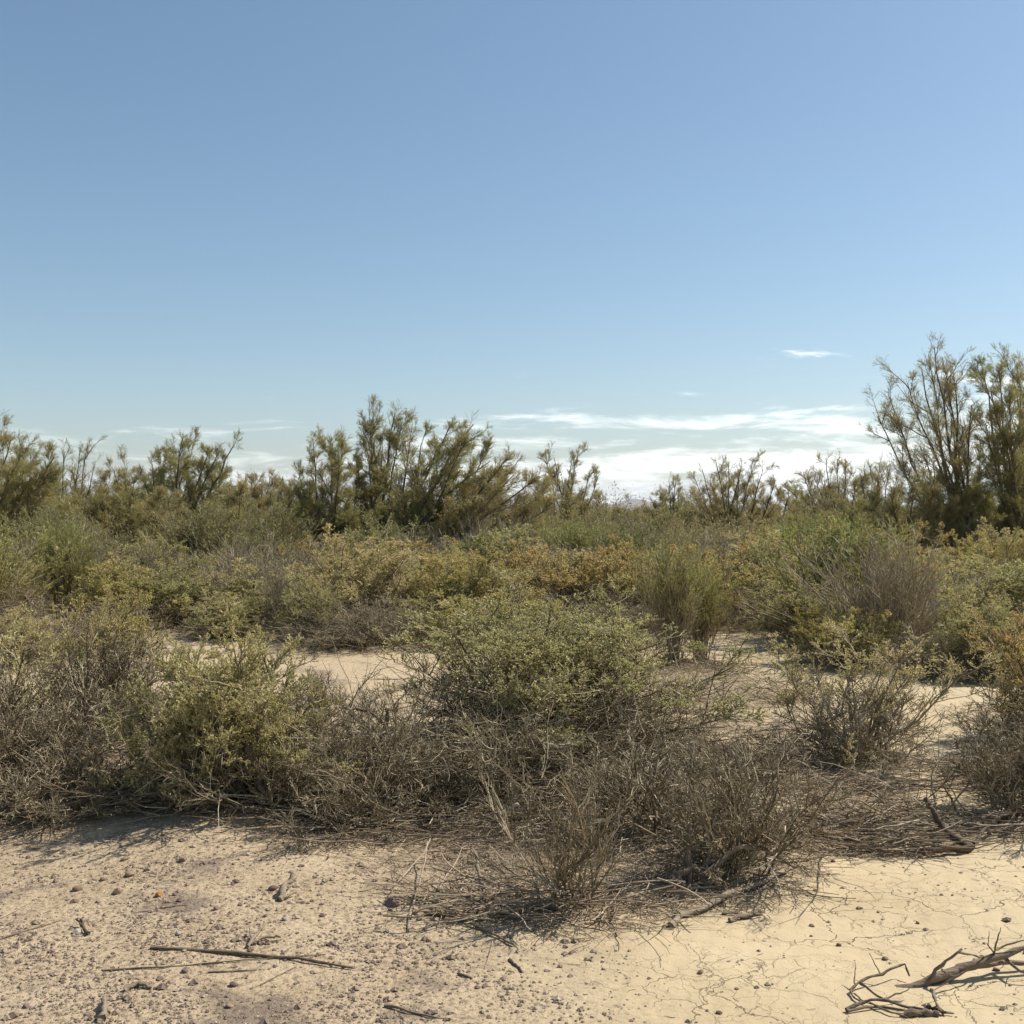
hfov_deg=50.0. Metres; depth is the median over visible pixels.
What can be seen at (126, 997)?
gravel
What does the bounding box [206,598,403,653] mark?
dry shrub
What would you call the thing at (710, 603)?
broom shrub
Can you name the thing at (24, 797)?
dry shrub
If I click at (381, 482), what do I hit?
tamarisk tree
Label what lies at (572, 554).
saltbush
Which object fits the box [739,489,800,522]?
tamarisk tree
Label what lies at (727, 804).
dry shrub
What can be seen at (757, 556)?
saltbush
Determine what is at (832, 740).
dry shrub
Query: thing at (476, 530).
dry shrub
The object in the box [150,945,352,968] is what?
stick
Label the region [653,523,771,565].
dry shrub
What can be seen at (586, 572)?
saltbush
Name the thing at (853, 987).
fallen branch
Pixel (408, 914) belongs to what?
fallen branch
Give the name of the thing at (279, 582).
dry shrub
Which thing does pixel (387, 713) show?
fallen branch
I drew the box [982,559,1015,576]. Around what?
saltbush
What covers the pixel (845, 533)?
broom shrub
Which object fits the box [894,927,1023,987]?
fallen branch
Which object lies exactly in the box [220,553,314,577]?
saltbush
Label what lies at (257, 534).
broom shrub
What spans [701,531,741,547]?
dry shrub
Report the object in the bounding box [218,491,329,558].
broom shrub
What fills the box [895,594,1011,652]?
saltbush
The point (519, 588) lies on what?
saltbush
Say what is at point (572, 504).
tamarisk tree
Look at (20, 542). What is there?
dry shrub
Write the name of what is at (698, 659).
dead shrub
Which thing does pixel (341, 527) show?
tamarisk tree
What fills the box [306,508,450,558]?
broom shrub
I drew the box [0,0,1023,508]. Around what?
sky
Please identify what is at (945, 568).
saltbush
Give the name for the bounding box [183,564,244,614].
saltbush
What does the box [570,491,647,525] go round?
tamarisk tree
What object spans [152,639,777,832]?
dead shrub
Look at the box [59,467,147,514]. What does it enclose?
tamarisk tree
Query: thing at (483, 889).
fallen branch
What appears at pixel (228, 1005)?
stone
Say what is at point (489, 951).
stick
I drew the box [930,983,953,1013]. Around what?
fallen branch
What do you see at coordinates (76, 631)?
dry shrub
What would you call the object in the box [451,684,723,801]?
dry shrub
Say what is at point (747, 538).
saltbush
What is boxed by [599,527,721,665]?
broom shrub
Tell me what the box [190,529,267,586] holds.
dry shrub
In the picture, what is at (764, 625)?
saltbush
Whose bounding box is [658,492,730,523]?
tamarisk tree
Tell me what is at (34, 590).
saltbush
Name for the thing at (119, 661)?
saltbush
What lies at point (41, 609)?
dry shrub
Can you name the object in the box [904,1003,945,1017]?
wood chunk
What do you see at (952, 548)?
saltbush
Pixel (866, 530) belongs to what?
saltbush
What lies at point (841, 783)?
fallen branch
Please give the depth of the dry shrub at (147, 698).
7.55 m
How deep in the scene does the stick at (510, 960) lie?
3.85 m
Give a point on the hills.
(633, 501)
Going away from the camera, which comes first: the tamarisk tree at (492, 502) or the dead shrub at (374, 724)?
the dead shrub at (374, 724)
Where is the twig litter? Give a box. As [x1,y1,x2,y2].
[0,645,1023,1018]
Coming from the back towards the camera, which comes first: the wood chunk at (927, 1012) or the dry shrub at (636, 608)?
the dry shrub at (636, 608)
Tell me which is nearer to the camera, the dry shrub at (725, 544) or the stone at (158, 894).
the stone at (158, 894)
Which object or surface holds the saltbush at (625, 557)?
on the ground
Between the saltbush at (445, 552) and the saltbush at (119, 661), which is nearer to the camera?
the saltbush at (119, 661)
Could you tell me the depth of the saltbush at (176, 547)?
18.87 m
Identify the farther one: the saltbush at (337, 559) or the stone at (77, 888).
the saltbush at (337, 559)
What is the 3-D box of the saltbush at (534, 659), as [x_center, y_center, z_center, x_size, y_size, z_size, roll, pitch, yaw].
[0.207,0.997,7.218,2.930,1.293,2.972,0,0,43]
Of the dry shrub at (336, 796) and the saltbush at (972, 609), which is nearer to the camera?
the dry shrub at (336, 796)
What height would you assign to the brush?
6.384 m
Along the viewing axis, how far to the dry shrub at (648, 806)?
5.18 m
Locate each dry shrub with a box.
[0,571,102,649]
[0,712,190,829]
[9,526,175,609]
[9,527,50,559]
[15,597,213,657]
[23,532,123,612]
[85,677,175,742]
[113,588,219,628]
[131,542,229,595]
[175,538,305,621]
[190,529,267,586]
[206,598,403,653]
[226,527,350,608]
[247,667,405,750]
[249,549,304,636]
[250,670,520,855]
[274,591,439,654]
[299,691,643,851]
[357,522,477,561]
[407,516,464,555]
[438,509,499,551]
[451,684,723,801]
[460,746,649,910]
[472,506,575,559]
[532,582,686,650]
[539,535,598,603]
[566,728,721,842]
[588,511,673,549]
[641,724,867,888]
[642,532,774,605]
[648,726,849,807]
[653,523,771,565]
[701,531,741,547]
[715,582,808,634]
[735,514,1023,658]
[850,619,1008,682]
[923,680,1023,837]
[968,556,1023,612]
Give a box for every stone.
[23,1004,30,1008]
[72,885,82,891]
[72,928,81,934]
[113,888,121,894]
[125,871,134,876]
[155,891,162,896]
[179,857,186,861]
[181,968,188,972]
[225,1003,233,1007]
[229,981,237,986]
[268,885,277,890]
[384,896,398,907]
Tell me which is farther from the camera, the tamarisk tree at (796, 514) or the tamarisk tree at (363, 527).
the tamarisk tree at (796, 514)
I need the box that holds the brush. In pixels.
[0,472,999,553]
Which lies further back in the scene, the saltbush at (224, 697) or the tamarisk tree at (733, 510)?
the tamarisk tree at (733, 510)
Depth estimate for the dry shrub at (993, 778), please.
5.59 m
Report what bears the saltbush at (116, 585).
on the ground
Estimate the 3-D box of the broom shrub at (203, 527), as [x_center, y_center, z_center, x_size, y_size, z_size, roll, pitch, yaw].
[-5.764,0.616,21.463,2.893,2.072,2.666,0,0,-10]
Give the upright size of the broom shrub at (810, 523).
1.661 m
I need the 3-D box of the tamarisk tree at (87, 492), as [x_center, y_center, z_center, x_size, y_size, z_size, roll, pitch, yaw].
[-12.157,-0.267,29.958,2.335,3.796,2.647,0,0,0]
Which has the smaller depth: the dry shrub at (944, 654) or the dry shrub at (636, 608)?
the dry shrub at (944, 654)
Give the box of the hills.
[42,498,810,511]
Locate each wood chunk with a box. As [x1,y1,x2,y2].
[75,918,89,935]
[96,995,110,1022]
[123,980,151,990]
[247,922,280,946]
[277,873,297,900]
[500,802,518,815]
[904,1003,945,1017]
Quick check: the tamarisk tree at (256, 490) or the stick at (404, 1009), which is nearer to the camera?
the stick at (404, 1009)
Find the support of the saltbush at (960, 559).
on the ground
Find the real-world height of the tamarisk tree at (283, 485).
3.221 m
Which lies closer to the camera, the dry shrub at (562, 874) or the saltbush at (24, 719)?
the dry shrub at (562, 874)
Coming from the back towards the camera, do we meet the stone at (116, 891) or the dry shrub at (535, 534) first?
the dry shrub at (535, 534)
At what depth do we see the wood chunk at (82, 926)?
4.16 m
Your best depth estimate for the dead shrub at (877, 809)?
5.54 m
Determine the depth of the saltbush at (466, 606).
12.69 m
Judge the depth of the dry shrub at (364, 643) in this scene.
12.51 m
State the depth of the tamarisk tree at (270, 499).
26.65 m
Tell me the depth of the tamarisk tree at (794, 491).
37.19 m
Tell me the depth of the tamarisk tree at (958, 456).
23.85 m
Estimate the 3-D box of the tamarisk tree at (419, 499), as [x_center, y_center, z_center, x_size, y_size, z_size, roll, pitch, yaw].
[-1.906,-0.333,24.851,3.693,4.042,3.588,0,0,31]
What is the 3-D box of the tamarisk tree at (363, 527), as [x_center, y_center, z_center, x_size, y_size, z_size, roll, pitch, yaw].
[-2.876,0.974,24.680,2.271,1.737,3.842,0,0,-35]
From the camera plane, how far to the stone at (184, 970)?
3.79 m
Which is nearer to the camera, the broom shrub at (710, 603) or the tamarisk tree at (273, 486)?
the broom shrub at (710, 603)
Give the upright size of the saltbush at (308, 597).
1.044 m
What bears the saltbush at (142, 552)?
on the ground
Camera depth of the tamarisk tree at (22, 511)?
26.47 m
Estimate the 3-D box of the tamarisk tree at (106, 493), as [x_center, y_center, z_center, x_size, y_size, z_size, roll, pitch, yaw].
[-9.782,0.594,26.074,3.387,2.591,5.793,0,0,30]
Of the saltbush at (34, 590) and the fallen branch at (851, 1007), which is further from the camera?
the saltbush at (34, 590)
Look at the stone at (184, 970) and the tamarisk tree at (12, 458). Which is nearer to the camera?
the stone at (184, 970)
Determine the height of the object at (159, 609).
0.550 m
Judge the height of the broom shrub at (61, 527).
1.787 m
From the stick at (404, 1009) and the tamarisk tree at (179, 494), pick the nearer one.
the stick at (404, 1009)
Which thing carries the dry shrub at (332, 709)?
on the ground
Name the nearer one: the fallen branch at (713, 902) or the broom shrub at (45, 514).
the fallen branch at (713, 902)
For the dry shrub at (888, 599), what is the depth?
11.53 m
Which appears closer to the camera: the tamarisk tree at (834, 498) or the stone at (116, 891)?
the stone at (116, 891)
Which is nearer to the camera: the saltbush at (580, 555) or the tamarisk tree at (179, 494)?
the saltbush at (580, 555)
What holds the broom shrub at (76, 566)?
on the ground
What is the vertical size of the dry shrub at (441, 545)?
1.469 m
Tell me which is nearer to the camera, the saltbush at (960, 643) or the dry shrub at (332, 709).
the dry shrub at (332, 709)
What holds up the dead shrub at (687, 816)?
on the ground
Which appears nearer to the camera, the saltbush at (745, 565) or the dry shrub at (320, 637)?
the dry shrub at (320, 637)
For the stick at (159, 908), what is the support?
on the ground
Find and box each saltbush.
[0,537,33,562]
[0,552,55,616]
[0,602,174,841]
[0,607,73,671]
[4,585,219,754]
[28,552,201,630]
[84,551,242,628]
[87,599,420,827]
[97,532,188,579]
[100,543,143,558]
[113,541,186,569]
[147,558,342,632]
[153,587,282,640]
[165,543,258,576]
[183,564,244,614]
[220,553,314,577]
[253,523,431,633]
[254,570,370,642]
[272,528,382,560]
[283,539,430,608]
[284,541,316,557]
[343,532,486,569]
[352,536,567,635]
[353,546,521,625]
[353,562,800,772]
[360,550,478,611]
[398,588,567,650]
[409,543,488,583]
[419,563,569,614]
[433,519,567,600]
[433,535,494,551]
[491,536,608,607]
[499,536,680,622]
[549,544,595,565]
[568,543,656,613]
[569,530,761,634]
[657,541,745,596]
[718,553,809,625]
[720,543,802,587]
[724,516,862,606]
[728,536,802,583]
[734,566,868,647]
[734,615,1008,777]
[744,519,817,566]
[757,595,904,672]
[795,532,890,550]
[816,518,951,557]
[828,512,902,555]
[867,548,983,630]
[871,545,965,574]
[893,538,1004,589]
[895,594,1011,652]
[897,550,1023,633]
[898,584,1023,687]
[908,539,980,562]
[919,553,1022,605]
[934,517,1023,559]
[940,525,1023,570]
[946,605,1023,747]
[952,547,1022,570]
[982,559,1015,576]
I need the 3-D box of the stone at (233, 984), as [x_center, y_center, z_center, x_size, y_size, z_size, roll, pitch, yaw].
[-0.937,1.591,3.696,0.031,0.019,0.026,0,0,6]
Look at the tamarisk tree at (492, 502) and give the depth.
23.49 m
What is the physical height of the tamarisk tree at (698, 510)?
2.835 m
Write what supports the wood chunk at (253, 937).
on the ground
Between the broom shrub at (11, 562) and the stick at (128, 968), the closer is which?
the stick at (128, 968)
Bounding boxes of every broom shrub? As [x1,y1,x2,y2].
[0,495,127,557]
[0,505,131,600]
[0,521,92,613]
[21,515,117,626]
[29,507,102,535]
[135,491,290,571]
[215,519,297,574]
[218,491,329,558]
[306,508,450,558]
[502,520,617,549]
[529,518,606,554]
[569,509,683,564]
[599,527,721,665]
[673,553,741,660]
[730,507,922,617]
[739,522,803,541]
[772,510,879,545]
[915,510,1004,555]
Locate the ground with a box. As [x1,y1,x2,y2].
[0,512,1023,1023]
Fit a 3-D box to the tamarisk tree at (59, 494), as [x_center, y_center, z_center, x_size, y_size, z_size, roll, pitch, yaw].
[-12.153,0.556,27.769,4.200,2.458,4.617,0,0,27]
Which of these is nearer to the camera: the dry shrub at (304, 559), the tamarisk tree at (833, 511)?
the dry shrub at (304, 559)
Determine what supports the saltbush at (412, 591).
on the ground
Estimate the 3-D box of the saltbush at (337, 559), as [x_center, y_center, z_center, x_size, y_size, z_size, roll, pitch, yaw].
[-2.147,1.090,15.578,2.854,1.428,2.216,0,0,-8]
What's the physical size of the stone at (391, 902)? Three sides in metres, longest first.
0.060 x 0.050 x 0.043 m
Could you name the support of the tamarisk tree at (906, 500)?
on the ground
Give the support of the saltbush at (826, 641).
on the ground
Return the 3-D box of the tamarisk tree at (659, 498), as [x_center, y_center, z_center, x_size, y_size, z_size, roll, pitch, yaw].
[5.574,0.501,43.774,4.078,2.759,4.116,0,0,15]
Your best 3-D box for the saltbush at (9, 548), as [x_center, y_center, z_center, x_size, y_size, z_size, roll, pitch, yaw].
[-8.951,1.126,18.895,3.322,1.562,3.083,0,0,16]
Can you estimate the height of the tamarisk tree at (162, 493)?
2.578 m
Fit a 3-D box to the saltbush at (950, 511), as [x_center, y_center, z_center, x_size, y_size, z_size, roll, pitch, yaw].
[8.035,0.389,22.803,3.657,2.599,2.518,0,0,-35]
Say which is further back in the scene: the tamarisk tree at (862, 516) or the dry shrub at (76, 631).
the tamarisk tree at (862, 516)
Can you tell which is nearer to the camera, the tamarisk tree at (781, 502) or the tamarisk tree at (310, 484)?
the tamarisk tree at (310, 484)
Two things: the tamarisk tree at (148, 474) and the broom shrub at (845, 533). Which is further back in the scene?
the tamarisk tree at (148, 474)
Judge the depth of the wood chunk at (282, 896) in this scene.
4.43 m
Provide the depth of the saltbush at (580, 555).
16.06 m
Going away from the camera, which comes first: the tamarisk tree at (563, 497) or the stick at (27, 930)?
the stick at (27, 930)
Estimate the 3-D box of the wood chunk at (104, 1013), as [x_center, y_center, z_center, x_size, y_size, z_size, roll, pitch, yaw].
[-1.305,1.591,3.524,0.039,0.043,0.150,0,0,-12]
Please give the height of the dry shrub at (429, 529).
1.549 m
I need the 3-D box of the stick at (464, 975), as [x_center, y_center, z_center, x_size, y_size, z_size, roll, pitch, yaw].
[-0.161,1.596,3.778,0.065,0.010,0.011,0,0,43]
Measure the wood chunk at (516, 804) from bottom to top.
0.065 m
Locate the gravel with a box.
[0,759,1023,1023]
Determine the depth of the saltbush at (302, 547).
20.13 m
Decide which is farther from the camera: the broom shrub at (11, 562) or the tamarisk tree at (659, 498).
the tamarisk tree at (659, 498)
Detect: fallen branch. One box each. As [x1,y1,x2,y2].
[320,707,389,815]
[400,841,438,931]
[424,847,542,945]
[667,860,800,928]
[722,910,763,921]
[799,765,874,806]
[845,981,924,1017]
[849,953,909,1000]
[850,776,974,793]
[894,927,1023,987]
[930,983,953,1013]
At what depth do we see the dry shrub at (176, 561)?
17.43 m
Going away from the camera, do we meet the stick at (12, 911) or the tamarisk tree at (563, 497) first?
the stick at (12, 911)
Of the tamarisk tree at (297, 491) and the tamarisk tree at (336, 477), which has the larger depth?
the tamarisk tree at (297, 491)
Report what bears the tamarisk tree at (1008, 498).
on the ground
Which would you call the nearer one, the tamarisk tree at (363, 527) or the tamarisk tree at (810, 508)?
the tamarisk tree at (363, 527)
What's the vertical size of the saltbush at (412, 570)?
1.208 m
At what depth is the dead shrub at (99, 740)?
5.98 m
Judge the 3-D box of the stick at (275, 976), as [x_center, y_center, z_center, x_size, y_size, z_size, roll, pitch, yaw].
[-0.800,1.592,3.773,0.005,0.007,0.170,0,0,33]
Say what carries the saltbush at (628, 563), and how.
on the ground
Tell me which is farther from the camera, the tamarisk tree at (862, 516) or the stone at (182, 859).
the tamarisk tree at (862, 516)
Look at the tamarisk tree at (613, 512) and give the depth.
30.88 m
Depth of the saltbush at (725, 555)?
17.63 m
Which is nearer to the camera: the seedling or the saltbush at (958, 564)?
the seedling
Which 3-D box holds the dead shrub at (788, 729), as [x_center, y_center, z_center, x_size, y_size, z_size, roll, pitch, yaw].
[0.668,1.252,7.160,3.110,0.848,1.535,0,0,9]
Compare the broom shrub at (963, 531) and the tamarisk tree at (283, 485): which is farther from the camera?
the tamarisk tree at (283, 485)
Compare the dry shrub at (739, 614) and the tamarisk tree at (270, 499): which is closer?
the dry shrub at (739, 614)
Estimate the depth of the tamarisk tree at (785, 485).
39.03 m
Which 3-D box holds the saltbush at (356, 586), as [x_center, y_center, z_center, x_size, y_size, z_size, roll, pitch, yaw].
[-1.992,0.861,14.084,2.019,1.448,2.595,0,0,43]
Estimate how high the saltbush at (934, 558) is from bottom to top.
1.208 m
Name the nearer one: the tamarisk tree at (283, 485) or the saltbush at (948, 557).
the saltbush at (948, 557)
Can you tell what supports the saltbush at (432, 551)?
on the ground
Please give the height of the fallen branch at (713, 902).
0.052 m
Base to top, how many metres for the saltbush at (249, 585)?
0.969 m
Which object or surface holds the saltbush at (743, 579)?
on the ground
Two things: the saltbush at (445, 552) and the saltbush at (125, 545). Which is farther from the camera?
the saltbush at (125, 545)
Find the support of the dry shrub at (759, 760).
on the ground
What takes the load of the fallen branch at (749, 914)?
on the ground
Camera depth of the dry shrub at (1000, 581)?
14.15 m
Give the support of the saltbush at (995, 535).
on the ground
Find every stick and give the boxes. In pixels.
[0,903,27,918]
[0,920,60,939]
[103,954,325,970]
[135,904,184,912]
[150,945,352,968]
[208,969,256,972]
[260,966,296,984]
[384,1003,450,1019]
[457,972,472,978]
[484,940,493,968]
[508,958,522,972]
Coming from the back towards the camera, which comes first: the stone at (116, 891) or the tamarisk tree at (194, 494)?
the tamarisk tree at (194, 494)
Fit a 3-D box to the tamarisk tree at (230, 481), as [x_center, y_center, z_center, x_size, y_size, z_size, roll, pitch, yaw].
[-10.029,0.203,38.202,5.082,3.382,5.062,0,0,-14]
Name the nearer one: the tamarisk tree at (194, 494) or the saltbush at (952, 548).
the saltbush at (952, 548)
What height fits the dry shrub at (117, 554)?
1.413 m
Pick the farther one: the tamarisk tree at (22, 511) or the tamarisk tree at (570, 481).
the tamarisk tree at (570, 481)
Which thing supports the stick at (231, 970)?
on the ground
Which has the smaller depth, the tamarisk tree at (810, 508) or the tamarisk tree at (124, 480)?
the tamarisk tree at (124, 480)
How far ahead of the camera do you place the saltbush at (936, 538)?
20.44 m
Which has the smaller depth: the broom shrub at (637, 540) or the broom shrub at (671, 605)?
the broom shrub at (671, 605)
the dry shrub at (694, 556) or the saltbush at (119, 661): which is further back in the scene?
the dry shrub at (694, 556)
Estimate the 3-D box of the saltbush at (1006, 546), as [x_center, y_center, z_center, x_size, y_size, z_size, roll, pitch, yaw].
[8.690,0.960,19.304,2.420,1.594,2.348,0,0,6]
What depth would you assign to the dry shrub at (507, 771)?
5.64 m
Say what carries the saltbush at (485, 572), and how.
on the ground
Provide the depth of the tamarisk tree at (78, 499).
26.07 m
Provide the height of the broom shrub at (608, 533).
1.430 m
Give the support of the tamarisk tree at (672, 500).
on the ground
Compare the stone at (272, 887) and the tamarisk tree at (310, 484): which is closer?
the stone at (272, 887)
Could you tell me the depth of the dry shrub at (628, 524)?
23.90 m
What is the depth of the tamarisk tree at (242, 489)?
25.01 m
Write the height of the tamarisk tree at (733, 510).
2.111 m
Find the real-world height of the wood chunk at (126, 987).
0.026 m
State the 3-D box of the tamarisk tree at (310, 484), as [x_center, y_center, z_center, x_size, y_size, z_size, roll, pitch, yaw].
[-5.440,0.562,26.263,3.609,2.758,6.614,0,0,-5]
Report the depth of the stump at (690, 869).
4.60 m
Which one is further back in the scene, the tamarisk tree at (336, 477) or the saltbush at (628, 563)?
the tamarisk tree at (336, 477)
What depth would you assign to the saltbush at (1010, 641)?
7.32 m
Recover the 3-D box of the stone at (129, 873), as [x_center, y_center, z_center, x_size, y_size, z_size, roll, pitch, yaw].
[-1.639,1.556,4.718,0.043,0.025,0.043,-5,-11,44]
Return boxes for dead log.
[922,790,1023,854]
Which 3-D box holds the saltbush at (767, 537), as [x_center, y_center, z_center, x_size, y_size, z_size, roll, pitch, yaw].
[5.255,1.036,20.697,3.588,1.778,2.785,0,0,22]
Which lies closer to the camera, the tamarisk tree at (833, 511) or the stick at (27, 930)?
the stick at (27, 930)
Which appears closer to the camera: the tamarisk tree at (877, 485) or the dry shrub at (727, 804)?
the dry shrub at (727, 804)
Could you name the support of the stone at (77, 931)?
on the ground
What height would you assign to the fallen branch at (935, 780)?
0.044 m
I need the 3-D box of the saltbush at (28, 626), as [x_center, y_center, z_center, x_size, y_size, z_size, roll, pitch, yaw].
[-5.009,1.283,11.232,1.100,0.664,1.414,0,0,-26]
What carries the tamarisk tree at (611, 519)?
on the ground
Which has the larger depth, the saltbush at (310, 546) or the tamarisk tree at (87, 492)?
the tamarisk tree at (87, 492)
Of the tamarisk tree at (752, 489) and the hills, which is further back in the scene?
the hills
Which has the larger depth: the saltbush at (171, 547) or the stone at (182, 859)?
the saltbush at (171, 547)
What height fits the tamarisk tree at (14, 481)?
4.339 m
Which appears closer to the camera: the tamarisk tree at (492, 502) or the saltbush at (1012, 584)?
the saltbush at (1012, 584)
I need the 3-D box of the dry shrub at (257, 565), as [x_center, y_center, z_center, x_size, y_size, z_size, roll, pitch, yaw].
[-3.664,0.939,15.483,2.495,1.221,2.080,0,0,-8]
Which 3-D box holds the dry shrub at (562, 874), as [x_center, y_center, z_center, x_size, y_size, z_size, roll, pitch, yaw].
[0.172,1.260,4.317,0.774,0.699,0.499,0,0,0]
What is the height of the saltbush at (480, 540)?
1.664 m
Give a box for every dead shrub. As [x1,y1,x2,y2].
[0,667,279,815]
[118,638,528,802]
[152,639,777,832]
[389,636,814,750]
[556,694,904,903]
[637,611,739,670]
[641,707,1022,860]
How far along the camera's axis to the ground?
4.18 m
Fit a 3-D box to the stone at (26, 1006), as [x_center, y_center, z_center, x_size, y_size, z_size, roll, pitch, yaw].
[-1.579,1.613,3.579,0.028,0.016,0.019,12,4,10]
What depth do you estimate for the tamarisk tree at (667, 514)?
34.18 m
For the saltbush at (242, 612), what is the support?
on the ground
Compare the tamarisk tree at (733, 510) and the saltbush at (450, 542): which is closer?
the saltbush at (450, 542)
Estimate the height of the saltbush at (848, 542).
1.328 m
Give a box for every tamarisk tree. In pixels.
[0,410,65,534]
[1,495,86,529]
[5,456,70,517]
[16,490,118,528]
[49,435,110,528]
[52,484,161,541]
[52,484,181,533]
[56,484,239,546]
[57,468,167,514]
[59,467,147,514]
[88,444,152,539]
[119,483,252,546]
[131,425,243,532]
[132,479,288,545]
[173,489,324,541]
[200,478,343,546]
[205,470,237,516]
[210,475,359,515]
[221,467,287,519]
[246,469,298,506]
[274,423,370,545]
[286,480,357,520]
[316,520,367,536]
[333,410,523,540]
[340,394,418,532]
[353,518,416,541]
[420,440,566,549]
[498,476,608,525]
[523,491,593,521]
[536,441,607,528]
[553,506,624,536]
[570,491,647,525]
[584,499,640,524]
[607,492,665,525]
[614,485,760,530]
[640,472,692,531]
[648,507,724,539]
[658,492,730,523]
[686,449,783,533]
[716,503,789,532]
[733,478,802,523]
[734,482,871,526]
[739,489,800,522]
[752,486,831,526]
[754,473,998,525]
[757,498,917,533]
[766,477,868,524]
[785,507,855,532]
[794,451,875,527]
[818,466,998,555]
[820,468,975,514]
[852,507,934,532]
[854,453,907,525]
[856,332,1002,547]
[964,337,1023,542]
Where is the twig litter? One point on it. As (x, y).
(896, 843)
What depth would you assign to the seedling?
6.36 m
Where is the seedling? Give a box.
[841,733,857,777]
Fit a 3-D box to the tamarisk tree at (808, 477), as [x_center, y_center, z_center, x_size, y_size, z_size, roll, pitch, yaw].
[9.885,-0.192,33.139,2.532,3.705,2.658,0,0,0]

